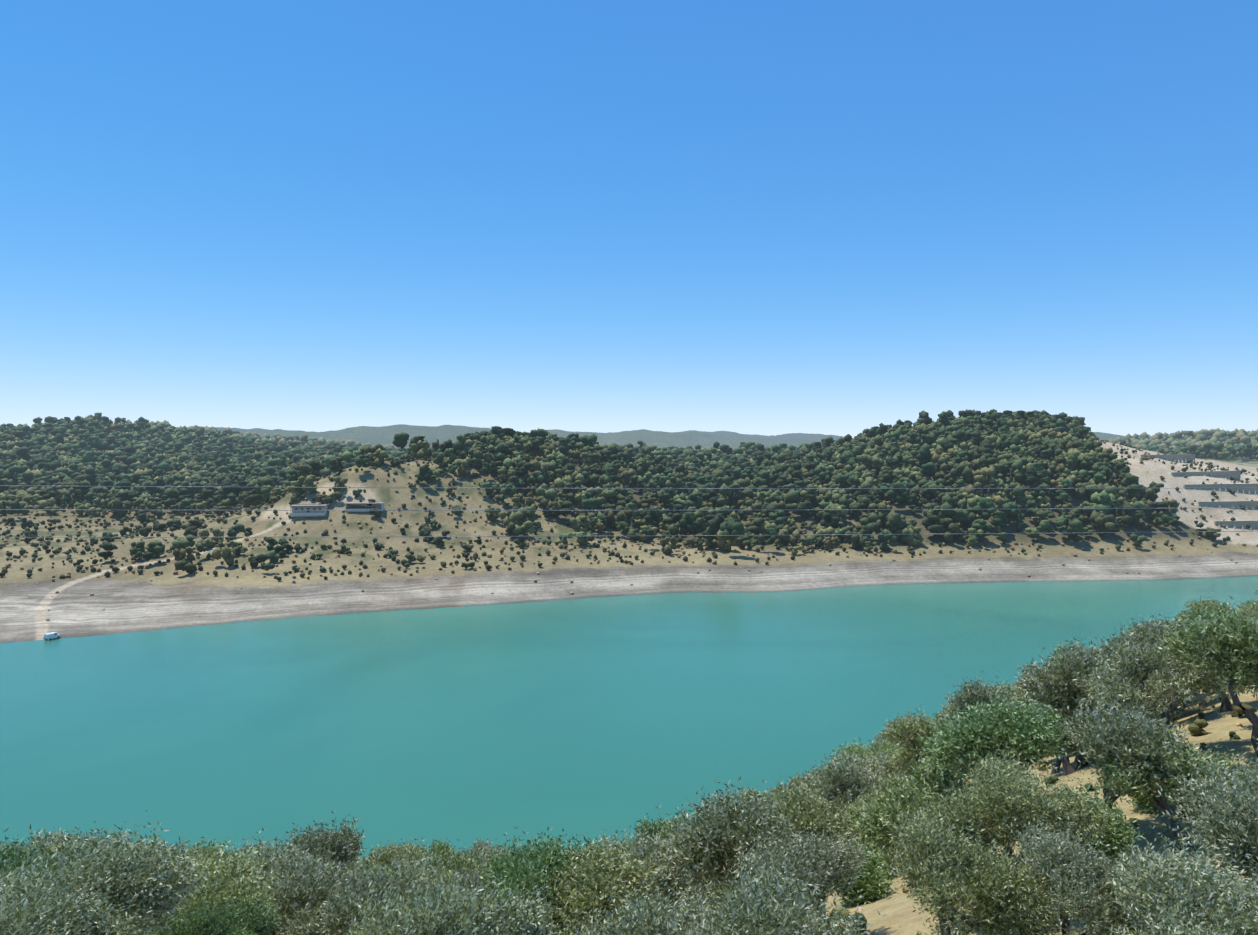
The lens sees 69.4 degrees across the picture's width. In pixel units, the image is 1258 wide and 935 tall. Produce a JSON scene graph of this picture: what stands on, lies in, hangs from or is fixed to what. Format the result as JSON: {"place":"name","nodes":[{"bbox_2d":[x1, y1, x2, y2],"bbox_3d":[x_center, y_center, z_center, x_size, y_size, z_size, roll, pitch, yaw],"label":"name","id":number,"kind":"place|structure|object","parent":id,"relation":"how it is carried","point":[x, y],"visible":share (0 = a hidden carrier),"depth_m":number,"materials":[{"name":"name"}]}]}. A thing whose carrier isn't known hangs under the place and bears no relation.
{"place":"outdoors","nodes":[
{"label":"outdoors","id":0,"kind":"place"},
{"bbox_2d":[0,576,1257,862],"bbox_3d":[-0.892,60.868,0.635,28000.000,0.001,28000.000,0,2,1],"label":"lake water","id":1,"kind":"structure","parent":0,"point":[588,718],"depth_m":212.46,"materials":[{"name":"teal liquid"}]},
{"bbox_2d":[0,424,1257,934],"bbox_3d":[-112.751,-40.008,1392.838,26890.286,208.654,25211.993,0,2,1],"label":"terrain","id":2,"kind":"structure","parent":0,"point":[128,602],"depth_m":400.43,"materials":[{"name":"beige soil"}]},
{"bbox_2d":[0,823,77,886],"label":"olive tree","id":3,"kind":"object","parent":2,"relation":"on","point":[26,853],"visible":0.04,"depth_m":33.92,"materials":[{"name":"green plant"}]},
{"bbox_2d":[4,838,94,884],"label":"olive tree","id":4,"kind":"object","parent":2,"relation":"on","point":[59,849],"depth_m":36.34,"materials":[{"name":"green plant"}]},
{"bbox_2d":[43,632,60,639],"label":"parked van","id":5,"kind":"object","parent":2,"relation":"on","point":[49,636],"visible":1,"depth_m":279.66,"materials":[{"name":"white paint"}]},
{"bbox_2d":[14,826,91,856],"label":"olive tree","id":6,"kind":"object","parent":2,"relation":"on","point":[53,838],"visible":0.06,"depth_m":75.03,"materials":[{"name":"green plant"}]},
{"bbox_2d":[16,827,94,853],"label":"olive tree","id":7,"kind":"object","parent":2,"relation":"on","point":[64,836],"depth_m":56.87,"materials":[{"name":"green plant"}]},
{"bbox_2d":[0,861,120,934],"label":"olive tree","id":8,"kind":"object","parent":2,"relation":"on","point":[41,920],"visible":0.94,"depth_m":25.25,"materials":[{"name":"green plant"}]},
{"bbox_2d":[36,827,139,855],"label":"olive tree","id":9,"kind":"object","parent":2,"relation":"on","point":[56,846],"visible":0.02,"depth_m":53.60,"materials":[{"name":"green plant"}]},
{"bbox_2d":[0,811,207,934],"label":"olive tree","id":10,"kind":"object","parent":2,"relation":"on","point":[139,888],"visible":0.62,"depth_m":28.63,"materials":[{"name":"green plant"}]},
{"bbox_2d":[53,817,164,879],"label":"olive tree","id":11,"kind":"object","parent":2,"relation":"on","point":[97,844],"visible":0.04,"depth_m":38.03,"materials":[{"name":"green plant"}]},
{"bbox_2d":[166,836,230,862],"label":"olive tree","id":12,"kind":"object","parent":2,"relation":"on","point":[209,850],"visible":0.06,"depth_m":56.68,"materials":[{"name":"green plant"}]},
{"bbox_2d":[140,838,265,931],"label":"olive tree","id":13,"kind":"object","parent":2,"relation":"on","point":[196,858],"depth_m":43.71,"materials":[{"name":"green plant"}]},
{"bbox_2d":[135,835,272,934],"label":"olive tree","id":14,"kind":"object","parent":2,"relation":"on","point":[237,873],"visible":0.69,"depth_m":35.76,"materials":[{"name":"green plant"}]},
{"bbox_2d":[148,885,283,934],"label":"olive tree","id":15,"kind":"object","parent":2,"relation":"on","point":[253,918],"visible":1,"depth_m":33.47,"materials":[{"name":"green plant"}]},
{"bbox_2d":[7,489,525,573],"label":"shore scrub","id":16,"kind":"object","parent":2,"relation":"on","point":[194,525],"visible":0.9,"depth_m":417.48,"materials":[{"name":"green plant"}]},
{"bbox_2d":[210,828,340,931],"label":"olive tree","id":17,"kind":"object","parent":2,"relation":"on","point":[262,854],"visible":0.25,"depth_m":51.19,"materials":[{"name":"green plant"}]},
{"bbox_2d":[259,856,332,934],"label":"olive tree","id":18,"kind":"object","parent":2,"relation":"on","point":[284,930],"visible":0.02,"depth_m":47.88,"materials":[{"name":"green plant"}]},
{"bbox_2d":[290,503,328,516],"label":"building","id":19,"kind":"structure","parent":2,"relation":"on","point":[319,506],"depth_m":430.34,"materials":[{"name":"white"}]},
{"bbox_2d":[266,811,366,925],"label":"olive tree","id":20,"kind":"object","parent":2,"relation":"on","point":[344,843],"visible":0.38,"depth_m":55.84,"materials":[{"name":"green plant"}]},
{"bbox_2d":[260,846,375,934],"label":"olive tree","id":21,"kind":"object","parent":2,"relation":"on","point":[308,885],"visible":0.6,"depth_m":40.82,"materials":[{"name":"green plant"}]},
{"bbox_2d":[272,855,368,933],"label":"olive tree","id":22,"kind":"object","parent":2,"relation":"on","point":[349,864],"visible":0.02,"depth_m":58.57,"materials":[{"name":"green plant"}]},
{"bbox_2d":[306,857,404,933],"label":"olive tree","id":23,"kind":"object","parent":2,"relation":"on","point":[373,869],"visible":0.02,"depth_m":44.40,"materials":[{"name":"green plant"}]},
{"bbox_2d":[344,502,384,511],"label":"building","id":24,"kind":"structure","parent":2,"relation":"on","point":[379,505],"depth_m":435.47,"materials":[{"name":"white"}]},
{"bbox_2d":[361,838,416,870],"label":"olive tree","id":25,"kind":"object","parent":2,"relation":"on","point":[370,859],"visible":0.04,"depth_m":92.04,"materials":[{"name":"green plant"}]},
{"bbox_2d":[314,853,471,934],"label":"olive tree","id":26,"kind":"object","parent":2,"relation":"on","point":[340,916],"visible":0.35,"depth_m":36.05,"materials":[{"name":"green plant"}]},
{"bbox_2d":[372,848,437,883],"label":"olive tree","id":27,"kind":"object","parent":2,"relation":"on","point":[418,866],"depth_m":59.84,"materials":[{"name":"green plant"}]},
{"bbox_2d":[368,838,445,874],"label":"olive tree","id":28,"kind":"object","parent":2,"relation":"on","point":[387,855],"visible":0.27,"depth_m":75.91,"materials":[{"name":"green plant"}]},
{"bbox_2d":[403,837,456,867],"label":"olive tree","id":29,"kind":"object","parent":2,"relation":"on","point":[444,848],"visible":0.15,"depth_m":93.91,"materials":[{"name":"green plant"}]},
{"bbox_2d":[427,869,460,888],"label":"olive tree","id":30,"kind":"object","parent":2,"relation":"on","point":[444,877],"depth_m":58.39,"materials":[{"name":"green plant"}]},
{"bbox_2d":[344,849,561,934],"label":"olive tree","id":31,"kind":"object","parent":2,"relation":"on","point":[447,915],"visible":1,"depth_m":22.82,"materials":[{"name":"green plant"}]},
{"bbox_2d":[416,839,491,880],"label":"olive tree","id":32,"kind":"object","parent":2,"relation":"on","point":[458,861],"visible":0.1,"depth_m":64.17,"materials":[{"name":"green plant"}]},
{"bbox_2d":[432,858,492,905],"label":"olive tree","id":33,"kind":"object","parent":2,"relation":"on","point":[465,880],"visible":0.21,"depth_m":48.89,"materials":[{"name":"green plant"}]},
{"bbox_2d":[455,844,505,870],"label":"olive tree","id":34,"kind":"object","parent":2,"relation":"on","point":[484,854],"visible":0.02,"depth_m":88.04,"materials":[{"name":"green plant"}]},
{"bbox_2d":[450,839,513,856],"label":"olive tree","id":35,"kind":"object","parent":2,"relation":"on","point":[482,847],"visible":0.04,"depth_m":92.44,"materials":[{"name":"green plant"}]},
{"bbox_2d":[460,837,509,853],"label":"olive tree","id":36,"kind":"object","parent":2,"relation":"on","point":[481,844],"visible":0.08,"depth_m":99.80,"materials":[{"name":"green plant"}]},
{"bbox_2d":[479,826,606,934],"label":"olive tree","id":37,"kind":"object","parent":2,"relation":"on","point":[538,861],"visible":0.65,"depth_m":40.55,"materials":[{"name":"green plant"}]},
{"bbox_2d":[1,421,1118,534],"bbox_3d":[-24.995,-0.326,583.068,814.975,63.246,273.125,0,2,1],"label":"trees","id":38,"kind":"object","parent":2,"relation":"on","point":[1018,527],"visible":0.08,"depth_m":481.08,"materials":[{"name":"green plant"}]},
{"bbox_2d":[517,831,663,934],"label":"olive tree","id":39,"kind":"object","parent":2,"relation":"on","point":[593,873],"visible":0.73,"depth_m":38.79,"materials":[{"name":"green plant"}]},
{"bbox_2d":[0,409,1205,560],"bbox_3d":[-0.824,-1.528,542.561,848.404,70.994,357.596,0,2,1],"label":"forest pine","id":40,"kind":"object","parent":2,"relation":"on","point":[723,475],"visible":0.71,"depth_m":508.23,"materials":[{"name":"green plant"}]},
{"bbox_2d":[0,416,1220,565],"bbox_3d":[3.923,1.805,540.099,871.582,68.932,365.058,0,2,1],"label":"forest","id":41,"kind":"object","parent":2,"relation":"on","point":[1036,436],"visible":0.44,"depth_m":483.75,"materials":[{"name":"green plant"}]},
{"bbox_2d":[594,826,657,852],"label":"olive tree","id":42,"kind":"object","parent":2,"relation":"on","point":[617,844],"visible":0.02,"depth_m":62.50,"materials":[{"name":"green plant"}]},
{"bbox_2d":[0,439,1257,580],"bbox_3d":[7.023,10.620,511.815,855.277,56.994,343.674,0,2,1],"label":"green scrub","id":43,"kind":"object","parent":2,"relation":"on","point":[269,547],"visible":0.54,"depth_m":424.20,"materials":[{"name":"green plant"}]},
{"bbox_2d":[0,410,1257,489],"bbox_3d":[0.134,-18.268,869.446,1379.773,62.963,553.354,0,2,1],"label":"forest","id":44,"kind":"object","parent":2,"relation":"on","point":[187,471],"visible":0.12,"depth_m":799.59,"materials":[{"name":"green plant"}]},
{"bbox_2d":[0,439,1257,581],"bbox_3d":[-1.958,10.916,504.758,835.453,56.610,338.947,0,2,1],"label":"dry scrub","id":45,"kind":"object","parent":2,"relation":"on","point":[5,543],"visible":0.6,"depth_m":427.33,"materials":[{"name":"green plant"}]},
{"bbox_2d":[558,857,717,934],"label":"olive tree","id":46,"kind":"object","parent":2,"relation":"on","point":[623,926],"visible":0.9,"depth_m":24.36,"materials":[{"name":"green plant"}]},
{"bbox_2d":[36,553,1246,620],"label":"shore rocks","id":47,"kind":"object","parent":2,"relation":"on","point":[293,581],"visible":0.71,"depth_m":367.03,"materials":[{"name":"grey stone"}]},
{"bbox_2d":[623,828,714,921],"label":"olive tree","id":48,"kind":"object","parent":2,"relation":"on","point":[645,850],"visible":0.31,"depth_m":54.35,"materials":[{"name":"green plant"}]},
{"bbox_2d":[633,813,720,904],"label":"olive tree","id":49,"kind":"object","parent":2,"relation":"on","point":[651,827],"visible":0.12,"depth_m":64.19,"materials":[{"name":"green plant"}]},
{"bbox_2d":[654,805,700,840],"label":"olive tree","id":50,"kind":"object","parent":2,"relation":"on","point":[666,831],"depth_m":63.48,"materials":[{"name":"green plant"}]},
{"bbox_2d":[127,419,1257,455],"bbox_3d":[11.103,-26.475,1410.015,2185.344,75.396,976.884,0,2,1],"label":"ridge trees","id":51,"kind":"object","parent":2,"relation":"on","point":[1142,440],"visible":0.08,"depth_m":1116.39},
{"bbox_2d":[650,777,798,898],"bbox_3d":[3.721,16.562,37.687,5.619,7.545,7.615,0,2,-12],"label":"olive tree","id":52,"kind":"object","parent":2,"relation":"on","point":[727,824],"visible":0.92,"depth_m":36.48,"materials":[{"name":"green plant"}]},
{"bbox_2d":[706,860,747,908],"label":"olive tree","id":53,"kind":"object","parent":2,"relation":"on","point":[719,889],"visible":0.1,"depth_m":41.67,"materials":[{"name":"green plant"}]},
{"bbox_2d":[269,690,1241,934],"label":"dry tufts","id":54,"kind":"object","parent":2,"relation":"on","point":[905,890],"visible":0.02,"depth_m":37.73,"materials":[{"name":"beige plant"}]},
{"bbox_2d":[739,786,778,808],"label":"olive tree","id":55,"kind":"object","parent":2,"relation":"on","point":[748,794],"visible":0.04,"depth_m":93.93,"materials":[{"name":"green plant"}]},
{"bbox_2d":[629,838,892,934],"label":"olive tree","id":56,"kind":"object","parent":2,"relation":"on","point":[772,905],"visible":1,"depth_m":20.27,"materials":[{"name":"green plant"}]},
{"bbox_2d":[273,680,1256,934],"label":"green tufts","id":57,"kind":"object","parent":2,"relation":"on","point":[1199,724],"visible":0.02,"depth_m":49.45,"materials":[{"name":"green plant"}]},
{"bbox_2d":[766,780,796,795],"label":"olive tree","id":58,"kind":"object","parent":2,"relation":"on","point":[778,787],"visible":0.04,"depth_m":106.68,"materials":[{"name":"green plant"}]},
{"bbox_2d":[717,812,874,934],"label":"olive tree","id":59,"kind":"object","parent":2,"relation":"on","point":[825,865],"visible":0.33,"depth_m":30.88,"materials":[{"name":"green plant"}]},
{"bbox_2d":[761,773,866,849],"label":"olive tree","id":60,"kind":"object","parent":2,"relation":"on","point":[803,805],"visible":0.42,"depth_m":48.74,"materials":[{"name":"green plant"}]},
{"bbox_2d":[796,743,887,798],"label":"olive tree","id":61,"kind":"object","parent":2,"relation":"on","point":[845,758],"visible":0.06,"depth_m":65.21,"materials":[{"name":"green plant"}]},
{"bbox_2d":[807,766,876,826],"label":"olive tree","id":62,"kind":"object","parent":2,"relation":"on","point":[843,799],"visible":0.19,"depth_m":57.82,"materials":[{"name":"green plant"}]},
{"bbox_2d":[802,757,895,803],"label":"olive tree","id":63,"kind":"object","parent":2,"relation":"on","point":[848,772],"visible":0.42,"depth_m":58.44,"materials":[{"name":"green plant"}]},
{"bbox_2d":[824,737,901,774],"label":"olive tree","id":64,"kind":"object","parent":2,"relation":"on","point":[884,747],"visible":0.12,"depth_m":90.08,"materials":[{"name":"green plant"}]},
{"bbox_2d":[832,839,894,908],"bbox_3d":[10.018,17.799,39.723,3.658,2.897,3.844,4,4,38],"label":"bush","id":65,"kind":"object","parent":2,"relation":"on","point":[870,885],"visible":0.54,"depth_m":38.76,"materials":[{"name":"green plant"}]},
{"bbox_2d":[834,765,910,840],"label":"olive tree","id":66,"kind":"object","parent":2,"relation":"on","point":[888,781],"visible":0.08,"depth_m":54.88,"materials":[{"name":"green plant"}]},
{"bbox_2d":[867,735,903,773],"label":"olive tree","id":67,"kind":"object","parent":2,"relation":"on","point":[872,746],"visible":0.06,"depth_m":95.97,"materials":[{"name":"green plant"}]},
{"bbox_2d":[873,745,911,777],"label":"olive tree","id":68,"kind":"object","parent":2,"relation":"on","point":[885,759],"visible":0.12,"depth_m":79.13,"materials":[{"name":"green plant"}]},
{"bbox_2d":[873,714,915,745],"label":"olive tree","id":69,"kind":"object","parent":2,"relation":"on","point":[880,737],"visible":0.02,"depth_m":120.45,"materials":[{"name":"green plant"}]},
{"bbox_2d":[887,745,928,772],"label":"olive tree","id":70,"kind":"object","parent":2,"relation":"on","point":[900,756],"visible":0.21,"depth_m":75.93,"materials":[{"name":"green plant"}]},
{"bbox_2d":[844,747,973,875],"bbox_3d":[14.552,16.961,43.842,7.904,5.805,6.042,-1,2,-33],"label":"olive tree","id":71,"kind":"object","parent":2,"relation":"on","point":[874,828],"visible":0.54,"depth_m":43.54,"materials":[{"name":"green plant"}]},
{"bbox_2d":[881,706,977,776],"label":"olive tree","id":72,"kind":"object","parent":2,"relation":"on","point":[905,731],"visible":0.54,"depth_m":66.83,"materials":[{"name":"green plant"}]},
{"bbox_2d":[877,787,1062,934],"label":"olive tree","id":73,"kind":"object","parent":2,"relation":"on","point":[942,867],"visible":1,"depth_m":24.67,"materials":[{"name":"green plant"}]},
{"bbox_2d":[940,670,1040,758],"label":"olive tree","id":74,"kind":"object","parent":2,"relation":"on","point":[971,691],"visible":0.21,"depth_m":69.36,"materials":[{"name":"green plant"}]},
{"bbox_2d":[915,686,1079,823],"bbox_3d":[17.135,13.533,41.867,6.482,6.813,7.853,-4,1,-22],"label":"olive tree","id":75,"kind":"object","parent":2,"relation":"on","point":[1029,732],"visible":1,"depth_m":40.63,"materials":[{"name":"green plant"}]},
{"bbox_2d":[896,735,1117,870],"bbox_3d":[11.998,11.949,29.414,5.296,5.366,5.454,-2,3,-20],"label":"olive tree","id":76,"kind":"object","parent":2,"relation":"on","point":[1002,791],"visible":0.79,"depth_m":28.91,"materials":[{"name":"green plant"}]},
{"bbox_2d":[1008,680,1101,775],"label":"olive tree","id":77,"kind":"object","parent":2,"relation":"on","point":[1060,702],"visible":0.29,"depth_m":51.05,"materials":[{"name":"green plant"}]},
{"bbox_2d":[1051,709,1079,774],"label":"olive tree","id":78,"kind":"object","parent":2,"relation":"on","point":[1058,765],"visible":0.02,"depth_m":53.00,"materials":[{"name":"green plant"}]},
{"bbox_2d":[1007,802,1162,934],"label":"olive tree","id":79,"kind":"object","parent":2,"relation":"on","point":[1075,874],"visible":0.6,"depth_m":24.09,"materials":[{"name":"green plant"}]},
{"bbox_2d":[1032,778,1145,869],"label":"olive tree","id":80,"kind":"object","parent":2,"relation":"on","point":[1118,836],"visible":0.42,"depth_m":31.35,"materials":[{"name":"green plant"}]},
{"bbox_2d":[1012,636,1167,768],"bbox_3d":[25.913,13.203,51.153,7.837,7.685,8.867,0,4,23],"label":"olive tree","id":81,"kind":"object","parent":2,"relation":"on","point":[1072,666],"visible":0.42,"depth_m":51.15,"materials":[{"name":"green plant"}]},
{"bbox_2d":[1053,687,1208,810],"bbox_3d":[19.497,11.720,35.449,5.458,5.968,5.798,-1,1,37],"label":"olive tree","id":82,"kind":"object","parent":2,"relation":"on","point":[1100,732],"visible":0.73,"depth_m":34.25,"materials":[{"name":"green plant"}]},
{"bbox_2d":[1096,612,1181,709],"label":"olive tree","id":83,"kind":"object","parent":2,"relation":"on","point":[1154,628],"visible":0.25,"depth_m":63.74,"materials":[{"name":"green plant"}]},
{"bbox_2d":[1103,645,1185,728],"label":"olive tree","id":84,"kind":"object","parent":2,"relation":"on","point":[1171,719],"visible":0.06,"depth_m":55.12,"materials":[{"name":"green plant"}]},
{"bbox_2d":[1122,788,1176,814],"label":"olive tree","id":85,"kind":"object","parent":2,"relation":"on","point":[1144,803],"visible":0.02,"depth_m":37.44,"materials":[{"name":"green plant"}]},
{"bbox_2d":[1083,630,1229,726],"bbox_3d":[26.881,11.448,45.911,7.236,6.781,6.980,1,5,24],"label":"olive tree","id":86,"kind":"object","parent":2,"relation":"on","point":[1130,663],"visible":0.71,"depth_m":45.11,"materials":[{"name":"green plant"}]},
{"bbox_2d":[1140,454,1194,461],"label":"terrace wall","id":87,"kind":"structure","parent":2,"relation":"on","point":[1180,457],"depth_m":566.50,"materials":[{"name":"stone"}]},
{"bbox_2d":[1090,733,1255,854],"bbox_3d":[20.562,11.881,33.667,6.273,4.233,4.169,1,2,25],"label":"olive tree","id":88,"kind":"object","parent":2,"relation":"on","point":[1121,776],"visible":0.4,"depth_m":33.20,"materials":[{"name":"green plant"}]},
{"bbox_2d":[1153,681,1201,712],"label":"olive tree","id":89,"kind":"object","parent":2,"relation":"on","point":[1181,704],"depth_m":57.72,"materials":[{"name":"green plant"}]},
{"bbox_2d":[1101,814,1257,934],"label":"olive tree","id":90,"kind":"object","parent":2,"relation":"on","point":[1175,895],"visible":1,"depth_m":20.32,"materials":[{"name":"green plant"}]},
{"bbox_2d":[1150,609,1232,712],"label":"olive tree","id":91,"kind":"object","parent":2,"relation":"on","point":[1226,705],"visible":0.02,"depth_m":55.31,"materials":[{"name":"green plant"}]},
{"bbox_2d":[1144,735,1257,911],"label":"olive tree","id":92,"kind":"object","parent":2,"relation":"on","point":[1229,814],"visible":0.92,"depth_m":24.80,"materials":[{"name":"green plant"}]},
{"bbox_2d":[1172,593,1233,622],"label":"olive tree","id":93,"kind":"object","parent":2,"relation":"on","point":[1208,603],"visible":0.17,"depth_m":89.41,"materials":[{"name":"green plant"}]},
{"bbox_2d":[1171,471,1240,478],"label":"terrace wall","id":94,"kind":"structure","parent":2,"relation":"on","point":[1230,474],"depth_m":523.27,"materials":[{"name":"stone"}]},
{"bbox_2d":[1158,595,1257,757],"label":"olive tree","id":95,"kind":"object","parent":2,"relation":"on","point":[1224,646],"visible":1,"depth_m":41.56,"materials":[{"name":"green plant"}]},
{"bbox_2d":[1183,602,1242,622],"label":"olive tree","id":96,"kind":"object","parent":2,"relation":"on","point":[1191,615],"visible":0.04,"depth_m":85.13,"materials":[{"name":"green plant"}]},
{"bbox_2d":[1183,483,1257,492],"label":"terrace wall","id":97,"kind":"structure","parent":2,"relation":"on","point":[1241,487],"depth_m":500.00,"materials":[{"name":"stone"}]},
{"bbox_2d":[1198,501,1257,508],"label":"terrace wall","id":98,"kind":"structure","parent":2,"relation":"on","point":[1235,503],"depth_m":484.69,"materials":[{"name":"stone"}]},
{"bbox_2d":[1214,521,1257,528],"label":"terrace wall","id":99,"kind":"structure","parent":2,"relation":"on","point":[1252,524],"depth_m":467.73,"materials":[{"name":"stone"}]},
{"bbox_2d":[1233,603,1257,617],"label":"olive tree","id":100,"kind":"object","parent":2,"relation":"on","point":[1247,610],"visible":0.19,"depth_m":124.01,"materials":[{"name":"green plant"}]},
{"bbox_2d":[0,0,1257,437],"label":"sky","id":101,"kind":"structure","parent":0,"point":[752,217],"materials":[{"name":"blue"}]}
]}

